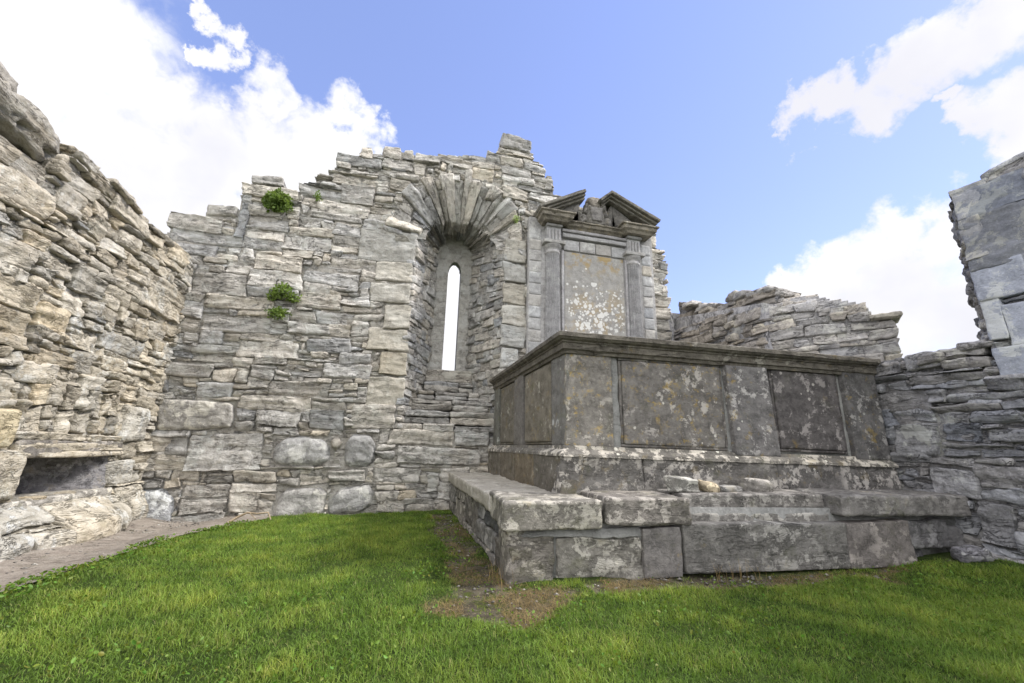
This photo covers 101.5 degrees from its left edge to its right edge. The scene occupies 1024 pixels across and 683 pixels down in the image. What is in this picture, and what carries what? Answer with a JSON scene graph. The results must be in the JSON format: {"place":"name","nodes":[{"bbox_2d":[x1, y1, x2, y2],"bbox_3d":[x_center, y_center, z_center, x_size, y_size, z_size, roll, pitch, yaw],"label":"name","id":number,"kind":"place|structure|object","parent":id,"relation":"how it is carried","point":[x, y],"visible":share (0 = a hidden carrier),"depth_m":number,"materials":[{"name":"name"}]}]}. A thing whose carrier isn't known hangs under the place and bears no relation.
{"place":"outdoors","nodes":[
{"label":"outdoors","id":0,"kind":"place"},
{"bbox_2d":[0,515,272,591],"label":"path","id":1,"kind":"structure","parent":0,"point":[92,549],"depth_m":4.51,"materials":[{"name":"grey gravel"}]},
{"bbox_2d":[228,512,270,521],"bbox_3d":[-3.842,2.582,6.126,0.570,0.159,0.080,5,-15,-14],"label":"dead branch","id":2,"kind":"object","parent":1,"relation":"on","point":[238,516],"visible":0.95,"depth_m":6.14,"materials":[{"name":"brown wood"}]},
{"bbox_2d":[6,509,909,624],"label":"gravel","id":3,"kind":"structure","parent":0,"point":[679,578],"depth_m":3.85,"materials":[{"name":"grey gravel"}]},
{"bbox_2d":[0,511,1023,682],"bbox_3d":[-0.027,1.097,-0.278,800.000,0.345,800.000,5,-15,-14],"label":"ground","id":4,"kind":"structure","parent":0,"point":[468,591],"depth_m":2.74,"materials":[{"name":"green plant"}]},
{"bbox_2d":[0,61,194,561],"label":"stone wall","id":5,"kind":"structure","parent":4,"relation":"on","point":[96,270],"depth_m":4.99,"materials":[{"name":"stone"}]},
{"bbox_2d":[141,133,671,521],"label":"stone wall","id":6,"kind":"structure","parent":4,"relation":"on","point":[339,391],"depth_m":7.89,"materials":[{"name":"grey stone"}]},
{"bbox_2d":[261,187,294,212],"bbox_3d":[-4.526,-2.729,8.057,0.620,0.550,0.372,5,-15,-14],"label":"wall plant","id":7,"kind":"object","parent":6,"relation":"attached to","point":[278,200],"depth_m":8.04,"materials":[{"name":"green plant"}]},
{"bbox_2d":[264,306,291,319],"bbox_3d":[-4.280,-0.529,7.585,0.491,0.276,0.314,5,-15,-14],"label":"wall plant","id":8,"kind":"object","parent":6,"relation":"attached to","point":[276,311],"depth_m":7.60,"materials":[{"name":"green plant"}]},
{"bbox_2d":[266,281,301,302],"bbox_3d":[-4.184,-0.921,7.714,0.656,0.393,0.319,5,-15,-14],"label":"wall plant","id":9,"kind":"object","parent":6,"relation":"attached to","point":[276,291],"depth_m":7.69,"materials":[{"name":"green plant"}]},
{"bbox_2d":[313,190,322,200],"bbox_3d":[-3.852,-2.883,8.297,0.161,0.190,0.286,5,-15,-14],"label":"wall plant","id":10,"kind":"object","parent":6,"relation":"attached to","point":[318,196],"depth_m":8.32,"materials":[{"name":"green plant"}]},
{"bbox_2d":[428,239,472,370],"bbox_3d":[-1.470,-0.715,10.058,1.120,4.050,0.238,5,-15,-14],"label":"window frame","id":11,"kind":"structure","parent":6,"relation":"in","point":[454,253],"depth_m":10.02,"materials":[{"name":"stone"}]},
{"bbox_2d":[525,189,660,354],"bbox_3d":[1.896,-1.186,9.325,3.153,4.761,0.688,5,-15,-14],"label":"wall monument","id":12,"kind":"object","parent":6,"relation":"attached to","point":[589,269],"depth_m":9.42,"materials":[{"name":"grey stone"}]},
{"bbox_2d":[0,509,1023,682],"bbox_3d":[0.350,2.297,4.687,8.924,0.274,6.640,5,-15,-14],"label":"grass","id":13,"kind":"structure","parent":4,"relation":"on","point":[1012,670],"depth_m":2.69,"materials":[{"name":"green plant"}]},
{"bbox_2d":[0,508,1023,682],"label":"weeds","id":14,"kind":"object","parent":4,"relation":"on","point":[51,577],"visible":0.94,"depth_m":2.97,"materials":[{"name":"green plant"}]},
{"bbox_2d":[449,330,971,584],"bbox_3d":[1.909,1.638,6.311,5.191,2.612,4.854,5,-15,-14],"label":"altar tomb","id":15,"kind":"object","parent":4,"relation":"on","point":[597,438],"visible":0.94,"depth_m":4.79,"materials":[{"name":"grey stone"}]},
{"bbox_2d":[663,476,699,492],"bbox_3d":[1.741,1.474,4.307,0.308,0.170,0.218,5,-15,-14],"label":"loose stone","id":16,"kind":"object","parent":15,"relation":"on","point":[679,484],"visible":1,"depth_m":4.24,"materials":[{"name":"grey stone"}]},
{"bbox_2d":[698,479,719,492],"bbox_3d":[2.049,1.516,4.370,0.224,0.132,0.179,3,-14,-5],"label":"loose stone","id":17,"kind":"object","parent":15,"relation":"on","point":[707,486],"visible":0.86,"depth_m":4.29,"materials":[{"name":"beige stone"}]},
{"bbox_2d":[719,485,742,491],"bbox_3d":[2.310,1.577,4.467,0.303,0.087,0.174,5,-15,-14],"label":"loose stone","id":18,"kind":"object","parent":15,"relation":"on","point":[729,488],"visible":0.67,"depth_m":4.39,"materials":[{"name":"grey stone"}]},
{"bbox_2d":[739,478,774,491],"bbox_3d":[2.667,1.589,4.558,0.352,0.198,0.158,3,-14,-6],"label":"loose stone","id":19,"kind":"object","parent":15,"relation":"on","point":[755,485],"visible":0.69,"depth_m":4.50,"materials":[{"name":"grey stone"}]},
{"bbox_2d":[665,152,1023,563],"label":"stone wall","id":20,"kind":"structure","parent":4,"relation":"on","point":[953,419],"depth_m":4.73,"materials":[{"name":"grey stone"}]},
{"bbox_2d":[950,545,994,562],"bbox_3d":[4.650,2.164,4.254,0.312,0.164,0.214,2,-14,-1],"label":"fallen stone","id":21,"kind":"object","parent":4,"relation":"on","point":[967,553],"visible":0.94,"depth_m":4.18,"materials":[{"name":"grey stone"}]},
{"bbox_2d":[0,0,1023,370],"label":"sky","id":22,"kind":"structure","parent":0,"point":[806,147],"materials":[{"name":"blue"}]},
{"bbox_2d":[412,509,923,629],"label":"dry grass","id":23,"kind":"structure","parent":0,"point":[517,601],"depth_m":3.41,"materials":[{"name":"plant"}]}
]}

